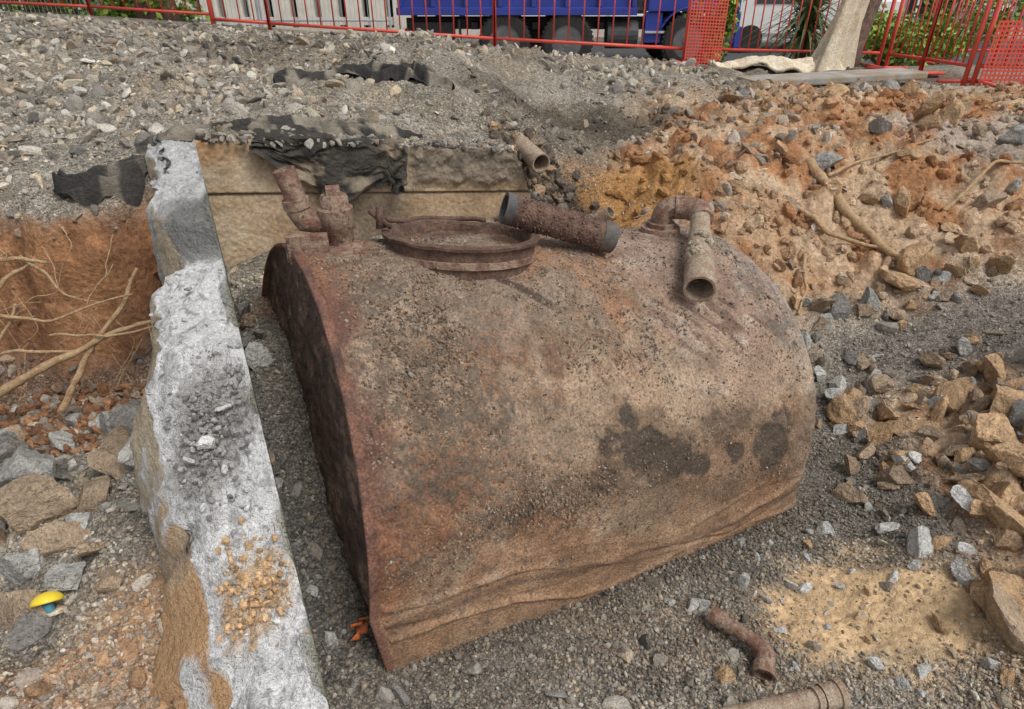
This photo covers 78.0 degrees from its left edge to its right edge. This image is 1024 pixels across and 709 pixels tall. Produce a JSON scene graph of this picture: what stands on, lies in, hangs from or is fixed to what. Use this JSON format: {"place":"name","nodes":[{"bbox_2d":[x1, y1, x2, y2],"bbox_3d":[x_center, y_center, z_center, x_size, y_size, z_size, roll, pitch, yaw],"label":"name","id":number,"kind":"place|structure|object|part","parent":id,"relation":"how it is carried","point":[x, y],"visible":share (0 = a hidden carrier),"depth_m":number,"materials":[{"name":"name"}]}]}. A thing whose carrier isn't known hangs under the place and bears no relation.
{"place":"outdoors","nodes":[
{"label":"outdoors","id":0,"kind":"place"},
{"bbox_2d":[0,11,1023,708],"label":"ground","id":1,"kind":"structure","parent":0,"point":[84,267],"depth_m":2.97,"materials":[{"name":"soil"}]},
{"bbox_2d":[30,591,64,616],"bbox_3d":[-1.355,0.753,1.864,0.082,0.142,0.071,0,30,0],"label":"survey marker","id":2,"kind":"object","parent":1,"relation":"on","point":[46,600],"visible":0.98,"depth_m":1.83,"materials":[{"name":"yellow plastic"}]},
{"bbox_2d":[0,0,116,14],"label":"shrub","id":3,"kind":"object","parent":1,"relation":"on","point":[57,8],"visible":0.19,"depth_m":11.04,"materials":[{"name":"green plant"}]},
{"bbox_2d":[0,375,147,456],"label":"clay clods","id":4,"kind":"object","parent":1,"relation":"on","point":[34,435],"visible":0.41,"depth_m":2.85,"materials":[{"name":"brown soil"}]},
{"bbox_2d":[52,155,147,205],"bbox_3d":[-1.838,-0.762,2.807,0.416,0.203,0.166,-6,31,-11],"label":"geotextile cloth","id":5,"kind":"object","parent":1,"relation":"on","point":[123,180],"visible":1,"depth_m":2.77,"materials":[{"name":"black fabric"}]},
{"bbox_2d":[0,0,201,15],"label":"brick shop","id":6,"kind":"structure","parent":1,"relation":"on","point":[66,3],"depth_m":27.23,"materials":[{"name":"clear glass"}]},
{"bbox_2d":[0,0,215,23],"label":"safety barrier","id":7,"kind":"object","parent":1,"relation":"on","point":[89,6],"visible":0.62,"depth_m":8.63,"materials":[{"name":"red metal"}]},
{"bbox_2d":[90,0,209,22],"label":"shrub","id":8,"kind":"object","parent":1,"relation":"on","point":[128,13],"visible":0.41,"depth_m":9.04,"materials":[{"name":"green plant"}]},
{"bbox_2d":[132,0,181,20],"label":"garden tree","id":9,"kind":"object","parent":1,"relation":"on","point":[165,16],"visible":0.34,"depth_m":8.80,"materials":[{"name":"green plant"}]},
{"bbox_2d":[1,0,391,34],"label":"wire fence","id":10,"kind":"object","parent":1,"relation":"on","point":[317,20],"visible":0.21,"depth_m":10.59,"materials":[{"name":"metal"}]},
{"bbox_2d":[130,140,328,708],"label":"concrete wall","id":11,"kind":"structure","parent":1,"relation":"on","point":[192,669],"depth_m":1.77,"materials":[{"name":"grey concrete"}]},
{"bbox_2d":[152,132,170,179],"bbox_3d":[-1.527,-0.791,2.758,0.098,0.254,0.670,-14,33,-23],"label":"torn membrane","id":12,"kind":"object","parent":11,"relation":"attached to","point":[155,141],"visible":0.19,"depth_m":2.73,"materials":[{"name":"black plastic"}]},
{"bbox_2d":[182,403,230,512],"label":"concrete chunks","id":13,"kind":"object","parent":11,"relation":"on","point":[205,442],"visible":0.98,"depth_m":1.76,"materials":[{"name":"grey concrete"}]},
{"bbox_2d":[149,267,305,664],"bbox_3d":[-0.862,0.248,1.827,0.256,0.644,1.080,-13,33,-22],"label":"wall rubble","id":14,"kind":"object","parent":11,"relation":"on","point":[265,582],"depth_m":1.75,"materials":[{"name":"stone"}]},
{"bbox_2d":[135,114,422,153],"bbox_3d":[-1.139,-1.111,3.249,1.406,0.236,0.168,-15,33,-24],"label":"geotextile cloth","id":15,"kind":"object","parent":1,"relation":"on","point":[328,125],"visible":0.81,"depth_m":3.21,"materials":[{"name":"grey fabric"}]},
{"bbox_2d":[249,128,407,201],"bbox_3d":[-0.944,-0.999,3.273,0.797,0.373,0.298,-15,33,-25],"label":"geotextile cloth","id":16,"kind":"object","parent":1,"relation":"on","point":[357,171],"visible":0.94,"depth_m":3.20,"materials":[{"name":"black fabric"}]},
{"bbox_2d":[199,0,484,25],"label":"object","id":17,"kind":"object","parent":1,"relation":"on","point":[365,4],"depth_m":27.39,"materials":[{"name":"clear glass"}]},
{"bbox_2d":[198,0,435,16],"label":"window frames","id":18,"kind":"structure","parent":17,"relation":"attached to","point":[293,8],"depth_m":26.55,"materials":[{"name":"white paint"}]},
{"bbox_2d":[175,0,481,26],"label":"piers and bands","id":19,"kind":"object","parent":17,"relation":"attached to","point":[377,7],"visible":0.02,"depth_m":26.19,"materials":[{"name":"stone"}]},
{"bbox_2d":[349,616,368,641],"bbox_3d":[-0.458,0.819,1.892,0.038,0.080,0.069,25,38,36],"label":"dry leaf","id":20,"kind":"object","parent":1,"relation":"on","point":[362,627],"visible":0.99,"depth_m":1.89,"materials":[{"name":"orange plant"}]},
{"bbox_2d":[192,137,530,267],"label":"retaining wall","id":21,"kind":"structure","parent":1,"relation":"on","point":[252,219],"depth_m":3.40,"materials":[{"name":"concrete"}]},
{"bbox_2d":[193,125,546,201],"bbox_3d":[-0.660,-1.023,3.471,1.882,0.593,0.390,-15,33,-24],"label":"wall top debris","id":22,"kind":"object","parent":21,"relation":"on","point":[218,133],"depth_m":3.32,"materials":[{"name":"stone"}]},
{"bbox_2d":[273,60,454,90],"bbox_3d":[-0.975,-1.896,4.315,1.294,0.209,0.381,7,31,12],"label":"geotextile cloth","id":23,"kind":"object","parent":1,"relation":"on","point":[426,74],"visible":0.94,"depth_m":4.29,"materials":[{"name":"black fabric"}]},
{"bbox_2d":[206,0,691,62],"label":"safety barrier","id":24,"kind":"object","parent":1,"relation":"on","point":[269,23],"visible":0.7,"depth_m":7.88,"materials":[{"name":"red metal"}]},
{"bbox_2d":[0,9,899,333],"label":"mound stones","id":25,"kind":"object","parent":1,"relation":"on","point":[92,117],"visible":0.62,"depth_m":4.53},
{"bbox_2d":[0,79,1023,698],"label":"rocks","id":26,"kind":"object","parent":1,"relation":"on","point":[34,493],"visible":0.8,"depth_m":2.64,"materials":[{"name":"stone"}]},
{"bbox_2d":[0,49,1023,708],"bbox_3d":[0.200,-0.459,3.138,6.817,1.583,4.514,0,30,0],"label":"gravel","id":27,"kind":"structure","parent":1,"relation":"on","point":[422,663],"depth_m":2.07,"materials":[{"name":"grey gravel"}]},
{"bbox_2d":[0,12,1023,708],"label":"rubble stones","id":28,"kind":"object","parent":1,"relation":"on","point":[28,676],"visible":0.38,"depth_m":2.88,"materials":[{"name":"grey stone"}]},
{"bbox_2d":[0,138,1023,412],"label":"tree roots","id":29,"kind":"object","parent":1,"relation":"on","point":[818,174],"visible":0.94,"depth_m":2.73,"materials":[{"name":"brown plant"}]},
{"bbox_2d":[13,76,1023,708],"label":"clay clods","id":30,"kind":"object","parent":1,"relation":"on","point":[1009,540],"visible":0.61,"depth_m":3.97,"materials":[{"name":"brown soil"}]},
{"bbox_2d":[514,132,549,171],"bbox_3d":[0.085,-1.232,3.804,0.112,0.180,0.435,-13,32,-21],"label":"drain pipe","id":31,"kind":"object","parent":1,"relation":"on","point":[535,158],"visible":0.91,"depth_m":3.71,"materials":[{"name":"plastic"}]},
{"bbox_2d":[476,108,599,231],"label":"dirt lumps","id":32,"kind":"object","parent":1,"relation":"on","point":[498,134],"visible":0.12,"depth_m":3.93,"materials":[{"name":"soil"}]},
{"bbox_2d":[262,165,816,672],"bbox_3d":[0.144,0.032,2.737,2.120,1.809,1.666,-16,34,-25],"label":"underground storage tank","id":33,"kind":"object","parent":1,"relation":"on","point":[510,425],"visible":0.94,"depth_m":2.07,"materials":[{"name":"metal"}]},
{"bbox_2d":[499,192,619,252],"bbox_3d":[0.180,-0.495,2.387,0.461,0.250,0.127,-4,30,-7],"label":"rusty pipe","id":34,"kind":"object","parent":33,"relation":"attached to","point":[542,218],"visible":1,"depth_m":2.35,"materials":[{"name":"metal"}]},
{"bbox_2d":[521,10,710,15],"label":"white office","id":35,"kind":"structure","parent":1,"relation":"on","point":[639,12],"depth_m":29.84,"materials":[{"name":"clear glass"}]},
{"bbox_2d":[684,0,743,62],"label":"shrub","id":36,"kind":"object","parent":1,"relation":"on","point":[730,17],"visible":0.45,"depth_m":8.45,"materials":[{"name":"green plant"}]},
{"bbox_2d":[706,606,775,680],"bbox_3d":[0.766,0.944,2.082,0.113,0.084,0.275,-15,33,-25],"label":"broken pipe elbow","id":37,"kind":"object","parent":1,"relation":"on","point":[764,665],"visible":1,"depth_m":2.06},
{"bbox_2d":[707,55,814,72],"bbox_3d":[2.893,-3.389,7.388,1.185,0.208,0.519,6,31,11],"label":"torn bark slab","id":38,"kind":"object","parent":1,"relation":"on","point":[779,64],"depth_m":7.21,"materials":[{"name":"brown wood"}]},
{"bbox_2d":[717,677,850,708],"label":"scrap pipe","id":39,"kind":"object","parent":1,"relation":"on","point":[831,693],"visible":1,"depth_m":1.83,"materials":[{"name":"metal"}]},
{"bbox_2d":[699,0,896,67],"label":"safety barrier","id":40,"kind":"object","parent":1,"relation":"on","point":[879,53],"visible":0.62,"depth_m":7.91,"materials":[{"name":"red paint"}]},
{"bbox_2d":[684,0,728,66],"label":"plastic netting","id":41,"kind":"object","parent":40,"relation":"attached to","point":[705,32],"visible":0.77,"depth_m":7.73,"materials":[{"name":"red plastic"}]},
{"bbox_2d":[735,0,875,58],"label":"cabbage tree","id":42,"kind":"object","parent":1,"relation":"on","point":[801,26],"visible":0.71,"depth_m":8.12,"materials":[{"name":"green plant"}]},
{"bbox_2d":[736,68,927,85],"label":"kerb slab","id":43,"kind":"structure","parent":1,"relation":"on","point":[851,76],"depth_m":6.27,"materials":[{"name":"grey concrete"}]},
{"bbox_2d":[811,0,881,71],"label":"tree stump","id":44,"kind":"object","parent":1,"relation":"on","point":[841,44],"visible":0.76,"depth_m":7.29,"materials":[{"name":"brown wood"}]},
{"bbox_2d":[814,3,975,65],"bbox_3d":[5.254,-4.365,8.723,2.423,0.986,1.181,0,30,0],"label":"shrub","id":45,"kind":"object","parent":1,"relation":"on","point":[870,43],"visible":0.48,"depth_m":8.64,"materials":[{"name":"green plant"}]},
{"bbox_2d":[904,0,952,25],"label":"wall","id":46,"kind":"structure","parent":1,"relation":"on","point":[910,6],"depth_m":27.34,"materials":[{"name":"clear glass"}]},
{"bbox_2d":[865,0,993,85],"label":"safety barrier","id":47,"kind":"object","parent":1,"relation":"on","point":[924,58],"visible":0.81,"depth_m":6.93,"materials":[{"name":"red metal"}]},
{"bbox_2d":[875,0,1023,65],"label":"shrub","id":48,"kind":"object","parent":1,"relation":"on","point":[972,20],"visible":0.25,"depth_m":9.90,"materials":[{"name":"green plant"}]},
{"bbox_2d":[916,0,1023,65],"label":"safety barrier","id":49,"kind":"object","parent":1,"relation":"on","point":[932,63],"visible":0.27,"depth_m":8.96,"materials":[{"name":"red metal"}]},
{"bbox_2d":[951,0,1023,25],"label":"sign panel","id":50,"kind":"object","parent":1,"relation":"on","point":[984,7],"visible":0.17,"depth_m":25.98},
{"bbox_2d":[963,1,1015,10],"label":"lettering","id":51,"kind":"object","parent":50,"relation":"attached to","point":[995,5],"visible":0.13,"depth_m":25.86,"materials":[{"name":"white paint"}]},
{"bbox_2d":[968,0,1023,86],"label":"safety barrier","id":52,"kind":"object","parent":1,"relation":"on","point":[978,66],"visible":0.81,"depth_m":6.28,"materials":[{"name":"red metal"}]},
{"bbox_2d":[977,21,1023,85],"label":"plastic netting","id":53,"kind":"object","parent":52,"relation":"attached to","point":[998,39],"visible":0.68,"depth_m":6.29,"materials":[{"name":"red plastic"}]},
{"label":"window frames","id":54,"kind":"object","parent":1,"relation":"on","visible":0},
{"bbox_2d":[901,0,946,23],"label":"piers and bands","id":55,"kind":"object","parent":54,"relation":"attached to","point":[905,5],"depth_m":26.20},
{"bbox_2d":[266,27,1023,40],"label":"pavement","id":56,"kind":"structure","parent":0,"point":[475,32],"depth_m":23.65,"materials":[{"name":"grey concrete"}]},
{"bbox_2d":[455,41,1023,65],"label":"road","id":57,"kind":"structure","parent":0,"point":[639,53],"depth_m":17.07,"materials":[{"name":"grey asphalt"}]},
{"bbox_2d":[396,0,741,60],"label":"blue dump truck","id":58,"kind":"object","parent":57,"relation":"on","point":[590,22],"visible":0.59,"depth_m":13.18,"materials":[{"name":"metal"}]},
{"bbox_2d":[712,0,900,52],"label":"white van","id":59,"kind":"object","parent":57,"relation":"on","point":[757,15],"visible":0.08,"depth_m":16.81,"materials":[{"name":"paint"}]},
{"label":"windows","id":60,"kind":"part","parent":59,"relation":"part of","materials":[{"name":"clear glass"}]}
]}

